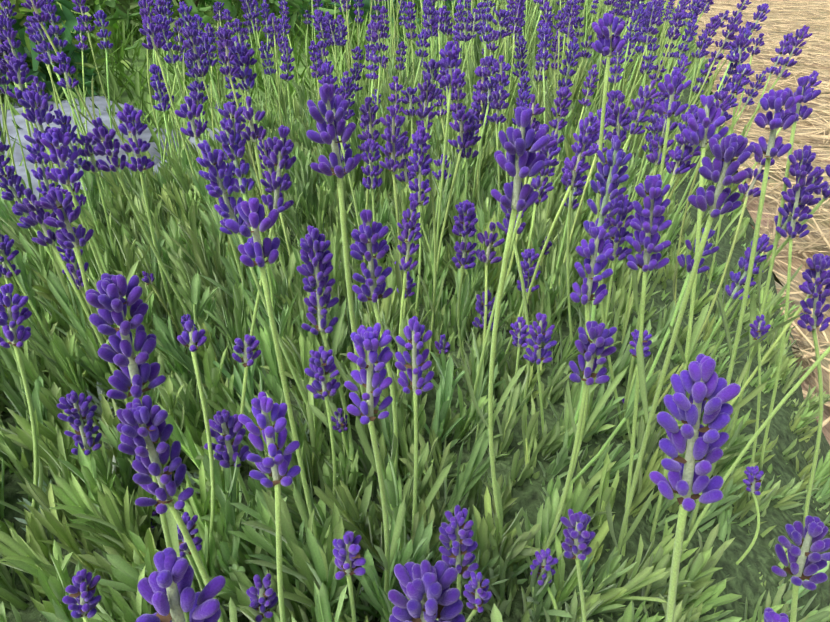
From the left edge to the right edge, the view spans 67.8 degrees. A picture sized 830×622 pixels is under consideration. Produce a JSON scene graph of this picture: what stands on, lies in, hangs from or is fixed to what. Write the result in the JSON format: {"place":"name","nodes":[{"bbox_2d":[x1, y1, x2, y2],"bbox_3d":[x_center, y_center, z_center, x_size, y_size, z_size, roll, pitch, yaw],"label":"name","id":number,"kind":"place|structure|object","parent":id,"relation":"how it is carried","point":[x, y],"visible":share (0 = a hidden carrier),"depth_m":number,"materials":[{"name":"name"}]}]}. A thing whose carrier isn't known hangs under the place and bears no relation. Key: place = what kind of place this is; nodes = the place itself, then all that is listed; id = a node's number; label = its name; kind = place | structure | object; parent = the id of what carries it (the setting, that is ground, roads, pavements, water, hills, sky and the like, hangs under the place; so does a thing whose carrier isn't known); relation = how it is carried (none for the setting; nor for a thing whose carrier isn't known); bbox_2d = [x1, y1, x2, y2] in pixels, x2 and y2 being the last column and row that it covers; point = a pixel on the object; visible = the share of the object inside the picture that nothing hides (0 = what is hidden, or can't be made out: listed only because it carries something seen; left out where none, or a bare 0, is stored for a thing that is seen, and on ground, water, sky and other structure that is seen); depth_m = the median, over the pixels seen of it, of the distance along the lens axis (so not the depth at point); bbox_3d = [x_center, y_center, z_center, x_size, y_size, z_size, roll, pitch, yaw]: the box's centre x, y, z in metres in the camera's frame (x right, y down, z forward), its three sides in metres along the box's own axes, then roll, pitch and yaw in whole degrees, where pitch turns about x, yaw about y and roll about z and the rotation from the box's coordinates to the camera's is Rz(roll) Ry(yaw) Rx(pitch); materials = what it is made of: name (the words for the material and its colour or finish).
{"place":"outdoors","nodes":[
{"label":"outdoors","id":0,"kind":"place"},
{"bbox_2d":[1,1,493,130],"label":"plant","id":1,"kind":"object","parent":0,"point":[141,60],"depth_m":2.40,"materials":[{"name":"green plant"}]},
{"bbox_2d":[0,139,29,161],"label":"rock","id":2,"kind":"object","parent":1,"relation":"on","point":[17,155],"visible":0.02,"depth_m":1.37,"materials":[{"name":"grey stone"}]},
{"bbox_2d":[0,101,53,114],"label":"rock","id":3,"kind":"object","parent":1,"relation":"on","point":[17,106],"visible":0.04,"depth_m":1.70,"materials":[{"name":"grey stone"}]},
{"bbox_2d":[0,161,86,230],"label":"edge stone","id":4,"kind":"object","parent":1,"relation":"on","point":[21,171],"visible":0.12,"depth_m":1.24,"materials":[{"name":"grey stone"}]},
{"bbox_2d":[0,0,97,100],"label":"garden shrub","id":5,"kind":"object","parent":1,"relation":"on","point":[64,13],"visible":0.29,"depth_m":1.87,"materials":[{"name":"green plant"}]},
{"bbox_2d":[0,106,129,151],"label":"rock","id":6,"kind":"object","parent":1,"relation":"on","point":[21,123],"visible":0.17,"depth_m":1.48,"materials":[{"name":"grey stone"}]},
{"bbox_2d":[0,0,130,102],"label":"garden shrub","id":7,"kind":"object","parent":1,"relation":"on","point":[17,8],"visible":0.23,"depth_m":1.92,"materials":[{"name":"green plant"}]},
{"bbox_2d":[10,0,122,42],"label":"garden shrub","id":8,"kind":"object","parent":1,"relation":"on","point":[104,5],"visible":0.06,"depth_m":2.83,"materials":[{"name":"green plant"}]},
{"bbox_2d":[53,96,149,123],"bbox_3d":[-0.890,-0.509,1.729,0.292,0.132,0.393,-10,34,-15],"label":"rock","id":9,"kind":"object","parent":1,"relation":"on","point":[100,102],"visible":0.08,"depth_m":1.72,"materials":[{"name":"grey stone"}]},
{"bbox_2d":[47,127,190,181],"bbox_3d":[-0.691,-0.304,1.406,0.299,0.145,0.453,6,33,8],"label":"edge stone","id":10,"kind":"object","parent":1,"relation":"on","point":[145,135],"visible":0.06,"depth_m":1.39,"materials":[{"name":"grey stone"}]},
{"bbox_2d":[130,160,166,175],"bbox_3d":[-0.528,-0.260,1.352,0.367,0.119,0.242,-9,34,-13],"label":"rock","id":11,"kind":"object","parent":1,"relation":"on","point":[156,167],"depth_m":1.32,"materials":[{"name":"grey stone"}]},
{"bbox_2d":[80,0,287,43],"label":"garden shrub","id":12,"kind":"object","parent":1,"relation":"on","point":[127,5],"visible":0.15,"depth_m":2.78,"materials":[{"name":"green plant"}]},
{"bbox_2d":[189,128,220,151],"bbox_3d":[-0.512,-0.397,1.570,0.324,0.106,0.226,13,35,19],"label":"rock","id":13,"kind":"object","parent":1,"relation":"on","point":[192,140],"visible":0.04,"depth_m":1.51,"materials":[{"name":"grey stone"}]},
{"bbox_2d":[67,0,352,59],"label":"garden shrub","id":14,"kind":"object","parent":1,"relation":"on","point":[206,19],"visible":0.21,"depth_m":2.47,"materials":[{"name":"green plant"}]},
{"bbox_2d":[115,0,387,32],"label":"garden shrub","id":15,"kind":"object","parent":1,"relation":"on","point":[208,2],"visible":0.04,"depth_m":3.33,"materials":[{"name":"green plant"}]},
{"bbox_2d":[281,0,529,49],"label":"garden shrub","id":16,"kind":"object","parent":1,"relation":"on","point":[366,7],"visible":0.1,"depth_m":2.85,"materials":[{"name":"green plant"}]},
{"bbox_2d":[0,0,829,621],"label":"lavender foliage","id":17,"kind":"object","parent":1,"relation":"on","point":[82,504],"visible":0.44,"depth_m":0.42,"materials":[{"name":"green plant"}]},
{"bbox_2d":[151,511,157,527],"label":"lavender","id":18,"kind":"object","parent":17,"relation":"on","point":[154,513],"visible":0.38,"depth_m":0.37,"materials":[{"name":"purple plant"}]},
{"bbox_2d":[116,395,236,621],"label":"lavender","id":19,"kind":"object","parent":17,"relation":"on","point":[143,428],"visible":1,"depth_m":0.19,"materials":[{"name":"purple plant"}]},
{"bbox_2d":[177,512,203,590],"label":"lavender","id":20,"kind":"object","parent":17,"relation":"on","point":[184,549],"visible":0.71,"depth_m":0.26,"materials":[{"name":"purple plant"}]},
{"bbox_2d":[246,573,277,621],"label":"lavender","id":21,"kind":"object","parent":17,"relation":"on","point":[267,599],"visible":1,"depth_m":0.24,"materials":[{"name":"purple plant"}]},
{"bbox_2d":[376,316,452,535],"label":"lavender","id":22,"kind":"object","parent":17,"relation":"on","point":[414,373],"visible":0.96,"depth_m":0.27,"materials":[{"name":"purple plant"}]},
{"bbox_2d":[435,334,449,377],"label":"lavender","id":23,"kind":"object","parent":17,"relation":"on","point":[443,347],"visible":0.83,"depth_m":0.47,"materials":[{"name":"purple plant"}]},
{"bbox_2d":[560,509,594,621],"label":"lavender","id":24,"kind":"object","parent":17,"relation":"on","point":[579,537],"visible":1,"depth_m":0.22,"materials":[{"name":"purple plant"}]},
{"bbox_2d":[626,329,653,473],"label":"lavender","id":25,"kind":"object","parent":17,"relation":"on","point":[646,343],"visible":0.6,"depth_m":0.36,"materials":[{"name":"purple plant"}]},
{"bbox_2d":[727,76,820,461],"bbox_3d":[0.231,-0.011,0.410,0.027,0.275,0.029,-22,34,-25],"label":"lavender","id":26,"kind":"object","parent":17,"relation":"on","point":[804,112],"visible":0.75,"depth_m":0.40,"materials":[{"name":"green plant"}]},
{"bbox_2d":[0,1,829,621],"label":"lavender understory","id":27,"kind":"object","parent":1,"relation":"on","point":[758,559],"visible":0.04,"depth_m":0.44,"materials":[{"name":"green plant"}]},
{"bbox_2d":[0,234,20,283],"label":"lavender","id":28,"kind":"object","parent":27,"relation":"on","point":[6,243],"visible":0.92,"depth_m":0.40,"materials":[{"name":"purple plant"}]},
{"bbox_2d":[0,283,42,546],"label":"lavender","id":29,"kind":"object","parent":27,"relation":"on","point":[19,336],"visible":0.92,"depth_m":0.31,"materials":[{"name":"purple plant"}]},
{"bbox_2d":[6,57,61,310],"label":"lavender","id":30,"kind":"object","parent":27,"relation":"on","point":[16,66],"visible":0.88,"depth_m":0.44,"materials":[{"name":"purple plant"}]},
{"bbox_2d":[62,569,100,621],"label":"lavender","id":31,"kind":"object","parent":27,"relation":"on","point":[82,593],"visible":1,"depth_m":0.22,"materials":[{"name":"purple plant"}]},
{"bbox_2d":[56,246,115,365],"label":"lavender","id":32,"kind":"object","parent":27,"relation":"on","point":[70,254],"visible":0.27,"depth_m":0.43,"materials":[{"name":"purple plant"}]},
{"bbox_2d":[57,390,121,518],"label":"lavender","id":33,"kind":"object","parent":27,"relation":"on","point":[82,436],"visible":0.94,"depth_m":0.33,"materials":[{"name":"purple plant"}]},
{"bbox_2d":[40,127,139,327],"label":"lavender","id":34,"kind":"object","parent":27,"relation":"on","point":[52,138],"visible":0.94,"depth_m":0.34,"materials":[{"name":"purple plant"}]},
{"bbox_2d":[87,117,191,318],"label":"lavender","id":35,"kind":"object","parent":27,"relation":"on","point":[100,131],"visible":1,"depth_m":0.37,"materials":[{"name":"purple plant"}]},
{"bbox_2d":[85,273,194,621],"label":"lavender","id":36,"kind":"object","parent":27,"relation":"on","point":[109,301],"visible":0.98,"depth_m":0.18,"materials":[{"name":"purple plant"}]},
{"bbox_2d":[117,103,186,354],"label":"lavender","id":37,"kind":"object","parent":27,"relation":"on","point":[128,115],"visible":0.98,"depth_m":0.40,"materials":[{"name":"purple plant"}]},
{"bbox_2d":[136,547,225,621],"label":"lavender","id":38,"kind":"object","parent":27,"relation":"on","point":[164,589],"visible":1,"depth_m":0.11,"materials":[{"name":"purple plant"}]},
{"bbox_2d":[177,320,224,582],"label":"lavender","id":39,"kind":"object","parent":27,"relation":"on","point":[193,337],"visible":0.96,"depth_m":0.26,"materials":[{"name":"green plant"}]},
{"bbox_2d":[175,96,270,371],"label":"lavender","id":40,"kind":"object","parent":27,"relation":"on","point":[188,107],"visible":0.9,"depth_m":0.39,"materials":[{"name":"purple plant"}]},
{"bbox_2d":[209,334,260,530],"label":"lavender","id":41,"kind":"object","parent":27,"relation":"on","point":[247,348],"visible":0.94,"depth_m":0.26,"materials":[{"name":"purple plant"}]},
{"bbox_2d":[204,409,267,569],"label":"lavender","id":42,"kind":"object","parent":27,"relation":"on","point":[225,448],"visible":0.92,"depth_m":0.28,"materials":[{"name":"purple plant"}]},
{"bbox_2d":[225,47,256,197],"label":"lavender","id":43,"kind":"object","parent":27,"relation":"on","point":[249,54],"visible":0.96,"depth_m":0.55,"materials":[{"name":"purple plant"}]},
{"bbox_2d":[240,125,296,405],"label":"lavender","id":44,"kind":"object","parent":27,"relation":"on","point":[282,146],"visible":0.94,"depth_m":0.32,"materials":[{"name":"purple plant"}]},
{"bbox_2d":[238,391,300,621],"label":"lavender","id":45,"kind":"object","parent":27,"relation":"on","point":[275,464],"visible":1,"depth_m":0.20,"materials":[{"name":"purple plant"}]},
{"bbox_2d":[225,198,331,544],"bbox_3d":[-0.050,0.079,0.273,0.018,0.273,0.026,-19,37,-25],"label":"lavender","id":46,"kind":"object","parent":27,"relation":"on","point":[251,211],"visible":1,"depth_m":0.21,"materials":[{"name":"purple plant"}]},
{"bbox_2d":[304,346,340,514],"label":"lavender","id":47,"kind":"object","parent":27,"relation":"on","point":[318,359],"visible":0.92,"depth_m":0.32,"materials":[{"name":"purple plant"}]},
{"bbox_2d":[297,225,374,506],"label":"lavender","id":48,"kind":"object","parent":27,"relation":"on","point":[313,249],"visible":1,"depth_m":0.30,"materials":[{"name":"purple plant"}]},
{"bbox_2d":[333,531,365,621],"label":"lavender","id":49,"kind":"object","parent":27,"relation":"on","point":[349,559],"visible":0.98,"depth_m":0.22,"materials":[{"name":"purple plant"}]},
{"bbox_2d":[306,83,402,528],"bbox_3d":[-0.021,0.046,0.298,0.028,0.303,0.036,19,41,32],"label":"lavender","id":50,"kind":"object","parent":27,"relation":"on","point":[332,130],"visible":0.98,"depth_m":0.22,"materials":[{"name":"purple plant"}]},
{"bbox_2d":[361,138,384,269],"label":"lavender","id":51,"kind":"object","parent":27,"relation":"on","point":[369,146],"visible":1,"depth_m":0.49,"materials":[{"name":"purple plant"}]},
{"bbox_2d":[350,209,397,548],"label":"lavender","id":52,"kind":"object","parent":27,"relation":"on","point":[364,235],"visible":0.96,"depth_m":0.27,"materials":[{"name":"purple plant"}]},
{"bbox_2d":[344,323,405,606],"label":"lavender","id":53,"kind":"object","parent":27,"relation":"on","point":[369,379],"visible":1,"depth_m":0.23,"materials":[{"name":"purple plant"}]},
{"bbox_2d":[398,125,432,324],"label":"lavender","id":54,"kind":"object","parent":27,"relation":"on","point":[420,147],"visible":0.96,"depth_m":0.44,"materials":[{"name":"purple plant"}]},
{"bbox_2d":[388,560,464,621],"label":"lavender","id":55,"kind":"object","parent":27,"relation":"on","point":[428,592],"visible":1,"depth_m":0.13,"materials":[{"name":"purple plant"}]},
{"bbox_2d":[423,41,461,292],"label":"lavender","id":56,"kind":"object","parent":27,"relation":"on","point":[450,80],"visible":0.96,"depth_m":0.46,"materials":[{"name":"purple plant"}]},
{"bbox_2d":[439,505,478,614],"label":"lavender","id":57,"kind":"object","parent":27,"relation":"on","point":[464,544],"visible":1,"depth_m":0.27,"materials":[{"name":"purple plant"}]},
{"bbox_2d":[452,200,477,361],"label":"lavender","id":58,"kind":"object","parent":27,"relation":"on","point":[466,210],"visible":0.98,"depth_m":0.41,"materials":[{"name":"purple plant"}]},
{"bbox_2d":[463,571,491,621],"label":"lavender","id":59,"kind":"object","parent":27,"relation":"on","point":[476,593],"visible":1,"depth_m":0.26,"materials":[{"name":"purple plant"}]},
{"bbox_2d":[472,290,494,381],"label":"lavender","id":60,"kind":"object","parent":27,"relation":"on","point":[480,307],"visible":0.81,"depth_m":0.43,"materials":[{"name":"purple plant"}]},
{"bbox_2d":[490,55,510,247],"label":"lavender","id":61,"kind":"object","parent":27,"relation":"on","point":[500,76],"visible":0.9,"depth_m":0.55,"materials":[{"name":"purple plant"}]},
{"bbox_2d":[464,106,548,556],"bbox_3d":[0.042,0.057,0.282,0.038,0.299,0.025,-16,36,-23],"label":"lavender","id":62,"kind":"object","parent":27,"relation":"on","point":[524,138],"visible":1,"depth_m":0.21,"materials":[{"name":"purple plant"}]},
{"bbox_2d":[509,317,528,413],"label":"lavender","id":63,"kind":"object","parent":27,"relation":"on","point":[519,327],"visible":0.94,"depth_m":0.40,"materials":[{"name":"purple plant"}]},
{"bbox_2d":[505,248,540,353],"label":"lavender","id":64,"kind":"object","parent":27,"relation":"on","point":[529,256],"visible":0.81,"depth_m":0.47,"materials":[{"name":"purple plant"}]},
{"bbox_2d":[523,312,556,433],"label":"lavender","id":65,"kind":"object","parent":27,"relation":"on","point":[538,354],"visible":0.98,"depth_m":0.37,"materials":[{"name":"purple plant"}]},
{"bbox_2d":[530,548,559,621],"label":"lavender","id":66,"kind":"object","parent":27,"relation":"on","point":[544,559],"visible":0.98,"depth_m":0.29,"materials":[{"name":"purple plant"}]},
{"bbox_2d":[515,321,616,595],"bbox_3d":[0.068,0.093,0.307,0.032,0.211,0.024,12,35,15],"label":"lavender","id":67,"kind":"object","parent":27,"relation":"on","point":[600,336],"visible":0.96,"depth_m":0.26,"materials":[{"name":"purple plant"}]},
{"bbox_2d":[561,165,583,353],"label":"lavender","id":68,"kind":"object","parent":27,"relation":"on","point":[564,182],"visible":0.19,"depth_m":0.47,"materials":[{"name":"green plant"}]},
{"bbox_2d":[554,226,627,520],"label":"lavender","id":69,"kind":"object","parent":27,"relation":"on","point":[595,264],"visible":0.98,"depth_m":0.28,"materials":[{"name":"purple plant"}]},
{"bbox_2d":[587,13,626,439],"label":"lavender","id":70,"kind":"object","parent":27,"relation":"on","point":[606,43],"visible":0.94,"depth_m":0.31,"materials":[{"name":"purple plant"}]},
{"bbox_2d":[586,194,633,416],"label":"lavender","id":71,"kind":"object","parent":27,"relation":"on","point":[626,207],"visible":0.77,"depth_m":0.37,"materials":[{"name":"purple plant"}]},
{"bbox_2d":[599,94,631,303],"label":"lavender","id":72,"kind":"object","parent":27,"relation":"on","point":[618,116],"visible":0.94,"depth_m":0.44,"materials":[{"name":"purple plant"}]},
{"bbox_2d":[621,174,671,555],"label":"lavender","id":73,"kind":"object","parent":27,"relation":"on","point":[649,219],"visible":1,"depth_m":0.28,"materials":[{"name":"purple plant"}]},
{"bbox_2d":[622,69,691,418],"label":"lavender","id":74,"kind":"object","parent":27,"relation":"on","point":[670,105],"visible":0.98,"depth_m":0.34,"materials":[{"name":"purple plant"}]},
{"bbox_2d":[605,133,754,585],"bbox_3d":[0.112,0.059,0.291,0.028,0.286,0.046,2,33,2],"label":"lavender","id":75,"kind":"object","parent":27,"relation":"on","point":[721,170],"visible":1,"depth_m":0.23,"materials":[{"name":"purple plant"}]},
{"bbox_2d":[650,95,728,541],"bbox_3d":[0.142,0.035,0.329,0.024,0.288,0.028,0,31,15],"label":"lavender","id":76,"kind":"object","parent":27,"relation":"on","point":[701,133],"visible":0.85,"depth_m":0.27,"materials":[{"name":"purple plant"}]},
{"bbox_2d":[649,354,740,621],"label":"lavender","id":77,"kind":"object","parent":27,"relation":"on","point":[699,381],"visible":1,"depth_m":0.15,"materials":[{"name":"purple plant"}]},
{"bbox_2d":[704,34,751,299],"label":"lavender","id":78,"kind":"object","parent":27,"relation":"on","point":[739,43],"visible":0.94,"depth_m":0.55,"materials":[{"name":"purple plant"}]},
{"bbox_2d":[686,87,804,542],"bbox_3d":[0.172,0.029,0.337,0.048,0.287,0.016,23,39,31],"label":"lavender","id":79,"kind":"object","parent":27,"relation":"on","point":[772,99],"visible":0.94,"depth_m":0.28,"materials":[{"name":"purple plant"}]},
{"bbox_2d":[736,466,763,564],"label":"lavender","id":80,"kind":"object","parent":27,"relation":"on","point":[752,482],"visible":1,"depth_m":0.38,"materials":[{"name":"purple plant"}]},
{"bbox_2d":[746,314,770,500],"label":"lavender","id":81,"kind":"object","parent":27,"relation":"on","point":[758,330],"visible":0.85,"depth_m":0.39,"materials":[{"name":"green plant"}]},
{"bbox_2d":[764,607,788,621],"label":"lavender","id":82,"kind":"object","parent":27,"relation":"on","point":[770,615],"visible":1,"depth_m":0.18,"materials":[{"name":"purple plant"}]},
{"bbox_2d":[759,145,818,469],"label":"lavender","id":83,"kind":"object","parent":27,"relation":"on","point":[801,170],"visible":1,"depth_m":0.37,"materials":[{"name":"purple plant"}]},
{"bbox_2d":[771,515,829,621],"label":"lavender","id":84,"kind":"object","parent":27,"relation":"on","point":[814,530],"visible":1,"depth_m":0.21,"materials":[{"name":"purple plant"}]},
{"bbox_2d":[797,253,829,527],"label":"lavender","id":85,"kind":"object","parent":27,"relation":"on","point":[818,264],"visible":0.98,"depth_m":0.36,"materials":[{"name":"purple plant"}]},
{"bbox_2d":[0,0,550,200],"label":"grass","id":86,"kind":"structure","parent":0,"point":[138,86],"depth_m":2.16,"materials":[{"name":"green plant"}]},
{"bbox_2d":[666,0,829,444],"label":"ground","id":87,"kind":"structure","parent":0,"point":[798,277],"depth_m":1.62,"materials":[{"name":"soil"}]},
{"bbox_2d":[0,0,829,554],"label":"lavender plants","id":88,"kind":"object","parent":87,"relation":"on","point":[648,16],"visible":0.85,"depth_m":0.57,"materials":[{"name":"green plant"}]}
]}

